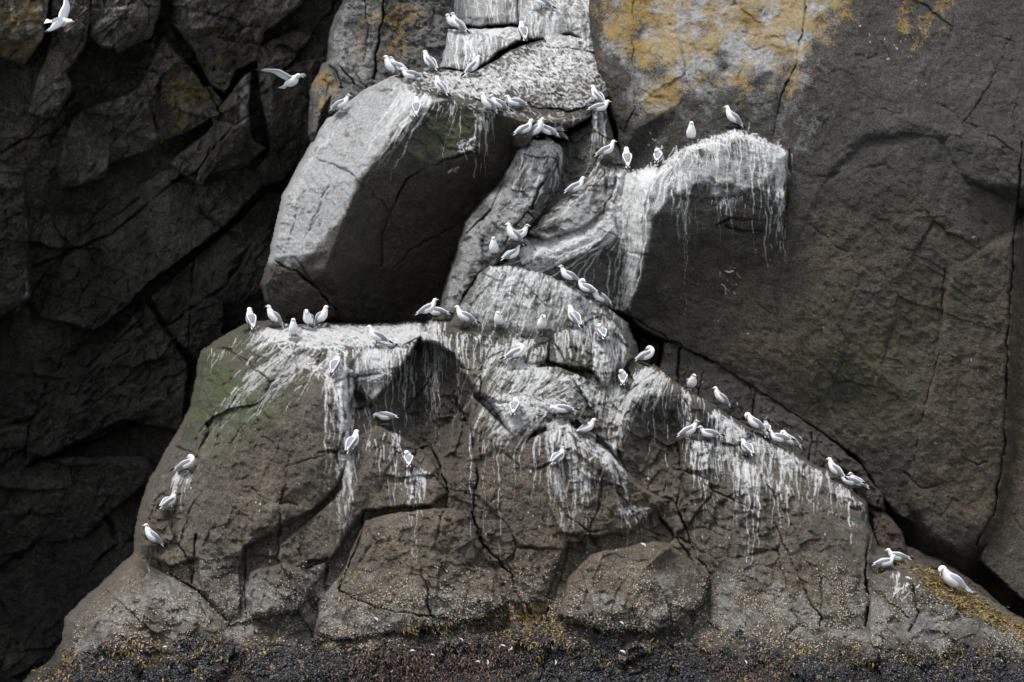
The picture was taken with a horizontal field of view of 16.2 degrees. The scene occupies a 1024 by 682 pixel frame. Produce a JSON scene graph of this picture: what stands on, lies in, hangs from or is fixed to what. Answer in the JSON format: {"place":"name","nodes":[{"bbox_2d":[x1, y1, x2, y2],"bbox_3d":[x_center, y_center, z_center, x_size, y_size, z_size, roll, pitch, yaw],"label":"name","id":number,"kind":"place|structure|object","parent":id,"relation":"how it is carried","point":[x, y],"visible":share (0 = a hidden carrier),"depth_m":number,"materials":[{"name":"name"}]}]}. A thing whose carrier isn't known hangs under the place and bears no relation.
{"place":"outdoors","nodes":[
{"label":"outdoors","id":0,"kind":"place"},
{"bbox_2d":[0,675,25,681],"bbox_3d":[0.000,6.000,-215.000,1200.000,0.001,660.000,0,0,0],"label":"sea","id":1,"kind":"structure","parent":0,"point":[14,679],"depth_m":63.78,"materials":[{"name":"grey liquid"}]},
{"bbox_2d":[42,0,73,32],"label":"kittiwake","id":2,"kind":"object","parent":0,"point":[61,20],"visible":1,"depth_m":52.90,"materials":[{"name":"white"}]},
{"bbox_2d":[0,0,340,677],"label":"cave wall","id":3,"kind":"structure","parent":0,"point":[152,152],"depth_m":62.33,"materials":[{"name":"black stone"}]},
{"bbox_2d":[255,69,305,88],"bbox_3d":[-3.205,-3.815,52.054,0.446,0.277,0.984,-26,-21,39],"label":"kittiwake","id":4,"kind":"object","parent":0,"point":[291,81],"visible":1,"depth_m":51.95,"materials":[{"name":"white"}]},
{"bbox_2d":[307,0,454,142],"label":"lichen buttress","id":5,"kind":"structure","parent":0,"point":[364,37],"depth_m":56.32,"materials":[{"name":"grey stone"}]},
{"bbox_2d":[22,312,1023,681],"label":"rock outcrop","id":6,"kind":"object","parent":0,"point":[276,482],"visible":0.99,"depth_m":50.69,"materials":[{"name":"grey stone"}]},
{"bbox_2d":[142,523,166,547],"bbox_3d":[-5.072,2.766,51.082,0.355,0.356,0.152,0,0,-9],"label":"kittiwake","id":7,"kind":"object","parent":6,"relation":"on","point":[152,535],"visible":1,"depth_m":51.03,"materials":[{"name":"white"}]},
{"bbox_2d":[156,491,177,508],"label":"kittiwake","id":8,"kind":"object","parent":6,"relation":"on","point":[170,500],"visible":1,"depth_m":51.05,"materials":[{"name":"white"}]},
{"bbox_2d":[170,454,194,470],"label":"kittiwake","id":9,"kind":"object","parent":6,"relation":"on","point":[187,463],"visible":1,"depth_m":51.35,"materials":[{"name":"white"}]},
{"bbox_2d":[246,307,256,330],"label":"kittiwake","id":10,"kind":"object","parent":6,"relation":"on","point":[251,318],"visible":1,"depth_m":52.57,"materials":[{"name":"white"}]},
{"bbox_2d":[265,305,285,327],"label":"kittiwake","id":11,"kind":"object","parent":6,"relation":"on","point":[273,316],"visible":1,"depth_m":52.90,"materials":[{"name":"white"}]},
{"bbox_2d":[289,318,298,336],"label":"kittiwake","id":12,"kind":"object","parent":6,"relation":"on","point":[293,328],"visible":1,"depth_m":52.00,"materials":[{"name":"white"}]},
{"bbox_2d":[303,309,313,326],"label":"kittiwake","id":13,"kind":"object","parent":6,"relation":"on","point":[308,318],"visible":1,"depth_m":52.86,"materials":[{"name":"white"}]},
{"bbox_2d":[313,305,327,325],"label":"kittiwake","id":14,"kind":"object","parent":6,"relation":"on","point":[321,316],"visible":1,"depth_m":53.09,"materials":[{"name":"white"}]},
{"bbox_2d":[329,353,340,375],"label":"kittiwake","id":15,"kind":"object","parent":6,"relation":"on","point":[335,363],"visible":1,"depth_m":51.23,"materials":[{"name":"white"}]},
{"bbox_2d":[343,429,358,454],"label":"kittiwake","id":16,"kind":"object","parent":6,"relation":"on","point":[351,442],"visible":1,"depth_m":50.50,"materials":[{"name":"white"}]},
{"bbox_2d":[366,325,393,343],"bbox_3d":[-1.912,-0.091,51.987,0.410,0.280,0.150,0,0,-9],"label":"kittiwake","id":17,"kind":"object","parent":6,"relation":"on","point":[376,335],"visible":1,"depth_m":51.93,"materials":[{"name":"white"}]},
{"bbox_2d":[373,411,401,423],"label":"kittiwake","id":18,"kind":"object","parent":6,"relation":"on","point":[384,415],"visible":1,"depth_m":51.71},
{"bbox_2d":[403,450,413,466],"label":"kittiwake","id":19,"kind":"object","parent":6,"relation":"on","point":[408,457],"visible":1,"depth_m":50.87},
{"bbox_2d":[412,298,438,316],"bbox_3d":[-1.266,-0.493,52.621,0.396,0.271,0.146,0,0,-3],"label":"kittiwake","id":20,"kind":"object","parent":6,"relation":"on","point":[428,308],"visible":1,"depth_m":52.58,"materials":[{"name":"white"}]},
{"bbox_2d":[260,39,608,323],"bbox_3d":[-1.236,-2.484,55.920,5.779,5.028,6.159,0,0,0],"label":"wedge boulder","id":21,"kind":"object","parent":6,"relation":"on","point":[385,192],"visible":0.95,"depth_m":54.04,"materials":[{"name":"grey stone"}]},
{"bbox_2d":[327,94,351,110],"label":"kittiwake","id":22,"kind":"object","parent":21,"relation":"on","point":[341,103],"visible":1,"depth_m":54.52,"materials":[{"name":"white"}]},
{"bbox_2d":[383,55,400,75],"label":"kittiwake","id":23,"kind":"object","parent":21,"relation":"on","point":[390,65],"visible":1,"depth_m":54.32,"materials":[{"name":"white"}]},
{"bbox_2d":[389,56,407,73],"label":"kittiwake","id":24,"kind":"object","parent":21,"relation":"on","point":[398,64],"visible":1,"depth_m":54.36,"materials":[{"name":"white"}]},
{"bbox_2d":[399,67,427,79],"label":"kittiwake","id":25,"kind":"object","parent":21,"relation":"on","point":[409,74],"visible":1,"depth_m":54.03,"materials":[{"name":"white"}]},
{"bbox_2d":[412,96,420,116],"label":"kittiwake","id":26,"kind":"object","parent":21,"relation":"on","point":[416,106],"visible":1,"depth_m":53.03,"materials":[{"name":"white"}]},
{"bbox_2d":[423,50,439,71],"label":"kittiwake","id":27,"kind":"object","parent":21,"relation":"on","point":[429,60],"visible":1,"depth_m":54.68,"materials":[{"name":"white"}]},
{"bbox_2d":[434,75,450,96],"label":"kittiwake","id":28,"kind":"object","parent":21,"relation":"on","point":[440,85],"visible":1,"depth_m":53.40,"materials":[{"name":"white"}]},
{"bbox_2d":[461,55,481,75],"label":"kittiwake","id":29,"kind":"object","parent":21,"relation":"on","point":[473,65],"visible":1,"depth_m":54.97,"materials":[{"name":"white"}]},
{"bbox_2d":[479,92,499,114],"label":"kittiwake","id":30,"kind":"object","parent":21,"relation":"on","point":[487,103],"visible":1,"depth_m":53.17,"materials":[{"name":"white"}]},
{"bbox_2d":[489,94,513,111],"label":"kittiwake","id":31,"kind":"object","parent":21,"relation":"on","point":[499,103],"visible":1,"depth_m":53.34,"materials":[{"name":"white"}]},
{"bbox_2d":[439,0,593,72],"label":"ledge","id":32,"kind":"object","parent":21,"relation":"on","point":[492,26],"visible":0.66,"depth_m":56.44,"materials":[{"name":"grey stone"}]},
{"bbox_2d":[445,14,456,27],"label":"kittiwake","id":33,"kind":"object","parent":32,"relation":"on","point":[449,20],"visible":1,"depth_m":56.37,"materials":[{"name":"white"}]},
{"bbox_2d":[450,12,469,33],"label":"kittiwake","id":34,"kind":"object","parent":32,"relation":"on","point":[458,23],"visible":1,"depth_m":56.27,"materials":[{"name":"white"}]},
{"bbox_2d":[518,21,527,41],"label":"kittiwake","id":35,"kind":"object","parent":32,"relation":"on","point":[523,31],"visible":1,"depth_m":56.27,"materials":[{"name":"white"}]},
{"bbox_2d":[535,0,556,8],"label":"kittiwake","id":36,"kind":"object","parent":32,"relation":"on","point":[543,3],"visible":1,"depth_m":56.44,"materials":[{"name":"white"}]},
{"bbox_2d":[504,95,531,106],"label":"kittiwake","id":37,"kind":"object","parent":21,"relation":"on","point":[515,102],"visible":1,"depth_m":53.66,"materials":[{"name":"white"}]},
{"bbox_2d":[510,119,534,135],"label":"kittiwake","id":38,"kind":"object","parent":21,"relation":"on","point":[524,129],"visible":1,"depth_m":53.28,"materials":[{"name":"white"}]},
{"bbox_2d":[527,117,545,136],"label":"kittiwake","id":39,"kind":"object","parent":21,"relation":"on","point":[536,128],"visible":1,"depth_m":53.40,"materials":[{"name":"white"}]},
{"bbox_2d":[552,126,567,130],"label":"kittiwake","id":40,"kind":"object","parent":21,"relation":"on","point":[558,128],"visible":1,"depth_m":53.87,"materials":[{"name":"grey"}]},
{"bbox_2d":[590,85,605,102],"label":"kittiwake","id":41,"kind":"object","parent":21,"relation":"on","point":[597,95],"visible":1,"depth_m":54.51,"materials":[{"name":"white"}]},
{"bbox_2d":[428,303,453,316],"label":"kittiwake","id":42,"kind":"object","parent":6,"relation":"on","point":[437,311],"visible":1,"depth_m":52.90,"materials":[{"name":"white"}]},
{"bbox_2d":[454,305,480,324],"bbox_3d":[-0.649,-0.380,52.208,0.410,0.280,0.150,0,0,-9],"label":"kittiwake","id":43,"kind":"object","parent":6,"relation":"on","point":[464,316],"visible":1,"depth_m":52.15,"materials":[{"name":"white"}]},
{"bbox_2d":[499,343,524,359],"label":"kittiwake","id":44,"kind":"object","parent":6,"relation":"on","point":[518,351],"visible":1,"depth_m":51.52,"materials":[{"name":"white"}]},
{"bbox_2d":[509,397,519,414],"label":"kittiwake","id":45,"kind":"object","parent":6,"relation":"on","point":[514,405],"visible":1,"depth_m":50.76,"materials":[{"name":"white"}]},
{"bbox_2d":[24,560,1023,681],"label":"seaweed","id":46,"kind":"object","parent":6,"relation":"on","point":[957,606],"visible":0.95,"depth_m":50.09,"materials":[{"name":"plant"}]},
{"bbox_2d":[24,610,1023,681],"bbox_3d":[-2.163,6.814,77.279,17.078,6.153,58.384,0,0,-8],"label":"mussel bed","id":47,"kind":"object","parent":6,"relation":"on","point":[288,662],"visible":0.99,"depth_m":49.59,"materials":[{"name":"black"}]},
{"bbox_2d":[55,550,1023,679],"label":"barnacles","id":48,"kind":"object","parent":6,"relation":"on","point":[466,609],"visible":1,"depth_m":49.94},
{"bbox_2d":[450,263,641,361],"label":"guano slab","id":49,"kind":"structure","parent":6,"relation":"on","point":[520,299],"depth_m":52.52,"materials":[{"name":"white stone"}]},
{"bbox_2d":[494,311,503,325],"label":"kittiwake","id":50,"kind":"object","parent":49,"relation":"on","point":[498,319],"visible":1,"depth_m":52.10,"materials":[{"name":"white"}]},
{"bbox_2d":[437,136,565,320],"bbox_3d":[-0.164,-1.695,55.357,2.263,3.290,5.286,0,0,0],"label":"rock pillar","id":51,"kind":"object","parent":49,"relation":"on","point":[521,194],"visible":0.84,"depth_m":53.33,"materials":[{"name":"grey stone"}]},
{"bbox_2d":[489,237,498,255],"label":"kittiwake","id":52,"kind":"object","parent":51,"relation":"on","point":[493,247],"visible":1,"depth_m":52.72,"materials":[{"name":"white"}]},
{"bbox_2d":[504,223,526,246],"bbox_3d":[0.055,-1.560,52.827,0.352,0.353,0.151,0,0,-18],"label":"kittiwake","id":53,"kind":"object","parent":51,"relation":"on","point":[513,234],"visible":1,"depth_m":52.76,"materials":[{"name":"white"}]},
{"bbox_2d":[537,120,562,137],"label":"kittiwake","id":54,"kind":"object","parent":51,"relation":"on","point":[547,130],"visible":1,"depth_m":53.50,"materials":[{"name":"white"}]},
{"bbox_2d":[497,245,520,261],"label":"kittiwake","id":55,"kind":"object","parent":49,"relation":"on","point":[512,253],"visible":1,"depth_m":52.78,"materials":[{"name":"white"}]},
{"bbox_2d":[536,314,546,331],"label":"kittiwake","id":56,"kind":"object","parent":49,"relation":"on","point":[541,322],"visible":1,"depth_m":52.09,"materials":[{"name":"white"}]},
{"bbox_2d":[496,108,628,314],"bbox_3d":[0.823,-2.064,55.390,2.343,3.482,5.220,0,0,0],"label":"draped rock","id":57,"kind":"object","parent":49,"relation":"on","point":[579,235],"visible":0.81,"depth_m":53.61,"materials":[{"name":"grey stone"}]},
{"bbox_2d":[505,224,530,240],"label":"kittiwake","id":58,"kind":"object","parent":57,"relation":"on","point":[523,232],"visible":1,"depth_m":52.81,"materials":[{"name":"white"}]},
{"bbox_2d":[553,131,570,140],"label":"kittiwake","id":59,"kind":"object","parent":57,"relation":"on","point":[562,133],"visible":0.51,"depth_m":54.42,"materials":[{"name":"grey"}]},
{"bbox_2d":[560,176,586,193],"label":"kittiwake","id":60,"kind":"object","parent":57,"relation":"on","point":[575,186],"visible":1,"depth_m":53.58,"materials":[{"name":"white"}]},
{"bbox_2d":[583,100,610,111],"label":"kittiwake","id":61,"kind":"object","parent":57,"relation":"on","point":[598,107],"visible":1,"depth_m":54.30,"materials":[{"name":"white"}]},
{"bbox_2d":[591,140,616,157],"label":"kittiwake","id":62,"kind":"object","parent":57,"relation":"on","point":[606,149],"visible":1,"depth_m":53.82,"materials":[{"name":"white"}]},
{"bbox_2d":[558,265,579,282],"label":"kittiwake","id":63,"kind":"object","parent":49,"relation":"on","point":[567,274],"visible":1,"depth_m":52.91,"materials":[{"name":"white"}]},
{"bbox_2d":[578,278,601,293],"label":"kittiwake","id":64,"kind":"object","parent":49,"relation":"on","point":[584,286],"visible":1,"depth_m":52.81,"materials":[{"name":"white"}]},
{"bbox_2d":[592,288,614,304],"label":"kittiwake","id":65,"kind":"object","parent":49,"relation":"on","point":[602,297],"visible":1,"depth_m":52.87,"materials":[{"name":"grey"}]},
{"bbox_2d":[547,446,564,464],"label":"kittiwake","id":66,"kind":"object","parent":6,"relation":"on","point":[558,456],"visible":1,"depth_m":50.36,"materials":[{"name":"white"}]},
{"bbox_2d":[550,404,578,415],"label":"kittiwake","id":67,"kind":"object","parent":6,"relation":"on","point":[561,408],"visible":1,"depth_m":50.85,"materials":[{"name":"white"}]},
{"bbox_2d":[568,305,582,327],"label":"kittiwake","id":68,"kind":"object","parent":6,"relation":"on","point":[574,316],"visible":1,"depth_m":52.15,"materials":[{"name":"white"}]},
{"bbox_2d":[575,417,597,434],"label":"kittiwake","id":69,"kind":"object","parent":6,"relation":"on","point":[585,426],"visible":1,"depth_m":50.81,"materials":[{"name":"white"}]},
{"bbox_2d":[597,323,606,338],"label":"kittiwake","id":70,"kind":"object","parent":6,"relation":"on","point":[601,331],"visible":1,"depth_m":51.98,"materials":[{"name":"white"}]},
{"bbox_2d":[618,369,627,385],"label":"kittiwake","id":71,"kind":"object","parent":6,"relation":"on","point":[622,377],"visible":1,"depth_m":51.99,"materials":[{"name":"white"}]},
{"bbox_2d":[633,345,654,361],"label":"kittiwake","id":72,"kind":"object","parent":6,"relation":"on","point":[646,355],"visible":1,"depth_m":52.91,"materials":[{"name":"white"}]},
{"bbox_2d":[673,420,699,437],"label":"kittiwake","id":73,"kind":"object","parent":6,"relation":"on","point":[689,429],"visible":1,"depth_m":51.47,"materials":[{"name":"white"}]},
{"bbox_2d":[686,374,696,390],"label":"kittiwake","id":74,"kind":"object","parent":6,"relation":"on","point":[691,381],"visible":1,"depth_m":53.05,"materials":[{"name":"white"}]},
{"bbox_2d":[697,426,725,437],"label":"kittiwake","id":75,"kind":"object","parent":6,"relation":"on","point":[709,433],"visible":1,"depth_m":51.60,"materials":[{"name":"white"}]},
{"bbox_2d":[712,386,732,407],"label":"kittiwake","id":76,"kind":"object","parent":6,"relation":"on","point":[720,397],"visible":1,"depth_m":53.43,"materials":[{"name":"white"}]},
{"bbox_2d":[740,439,755,456],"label":"kittiwake","id":77,"kind":"object","parent":6,"relation":"on","point":[746,447],"visible":1,"depth_m":51.91,"materials":[{"name":"white"}]},
{"bbox_2d":[744,412,769,431],"bbox_3d":[3.585,1.188,52.572,0.383,0.297,0.151,0,0,-4],"label":"kittiwake","id":78,"kind":"object","parent":6,"relation":"on","point":[754,422],"visible":1,"depth_m":52.52,"materials":[{"name":"white"}]},
{"bbox_2d":[761,420,770,437],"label":"kittiwake","id":79,"kind":"object","parent":6,"relation":"on","point":[767,426],"visible":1,"depth_m":52.69,"materials":[{"name":"white"}]},
{"bbox_2d":[766,430,795,442],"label":"kittiwake","id":80,"kind":"object","parent":6,"relation":"on","point":[778,437],"visible":1,"depth_m":52.59,"materials":[{"name":"white"}]},
{"bbox_2d":[780,430,804,448],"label":"kittiwake","id":81,"kind":"object","parent":6,"relation":"on","point":[795,443],"visible":0.76,"depth_m":53.35,"materials":[{"name":"white"}]},
{"bbox_2d":[826,457,847,479],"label":"kittiwake","id":82,"kind":"object","parent":6,"relation":"on","point":[834,468],"visible":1,"depth_m":52.57,"materials":[{"name":"white"}]},
{"bbox_2d":[839,475,866,485],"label":"kittiwake","id":83,"kind":"object","parent":6,"relation":"on","point":[851,480],"visible":1,"depth_m":52.81,"materials":[{"name":"white"}]},
{"bbox_2d":[847,472,872,489],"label":"kittiwake","id":84,"kind":"object","parent":6,"relation":"on","point":[860,479],"visible":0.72,"depth_m":54.01,"materials":[{"name":"white"}]},
{"bbox_2d":[870,555,896,567],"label":"kittiwake","id":85,"kind":"object","parent":6,"relation":"on","point":[884,562],"visible":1,"depth_m":51.27,"materials":[{"name":"white"}]},
{"bbox_2d":[884,548,914,561],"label":"kittiwake","id":86,"kind":"object","parent":6,"relation":"on","point":[900,556],"visible":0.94,"depth_m":51.88,"materials":[{"name":"white"}]},
{"bbox_2d":[938,565,972,592],"bbox_3d":[6.350,3.413,51.502,0.528,0.409,0.209,0,0,-10],"label":"gull","id":87,"kind":"object","parent":6,"relation":"on","point":[951,579],"visible":1,"depth_m":51.42,"materials":[{"name":"white"}]},
{"bbox_2d":[589,0,1023,602],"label":"cliff wall","id":88,"kind":"structure","parent":0,"point":[829,242],"depth_m":54.44,"materials":[{"name":"grey stone"}]},
{"bbox_2d":[622,147,631,168],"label":"kittiwake","id":89,"kind":"object","parent":88,"relation":"on","point":[626,157],"visible":1,"depth_m":53.91,"materials":[{"name":"white"}]},
{"bbox_2d":[653,148,662,163],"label":"kittiwake","id":90,"kind":"object","parent":88,"relation":"on","point":[658,156],"visible":1,"depth_m":53.80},
{"bbox_2d":[686,121,695,140],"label":"kittiwake","id":91,"kind":"object","parent":88,"relation":"on","point":[691,132],"visible":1,"depth_m":53.94,"materials":[{"name":"white"}]},
{"bbox_2d":[723,105,745,128],"bbox_3d":[3.371,-3.387,54.450,0.355,0.356,0.152,0,0,-7],"label":"kittiwake","id":92,"kind":"object","parent":88,"relation":"on","point":[732,116],"visible":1,"depth_m":54.40,"materials":[{"name":"white"}]},
{"bbox_2d":[630,323,1023,616],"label":"recessed seam","id":93,"kind":"object","parent":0,"point":[675,363],"visible":0.17,"depth_m":54.18,"materials":[{"name":"grey stone"}]}
]}

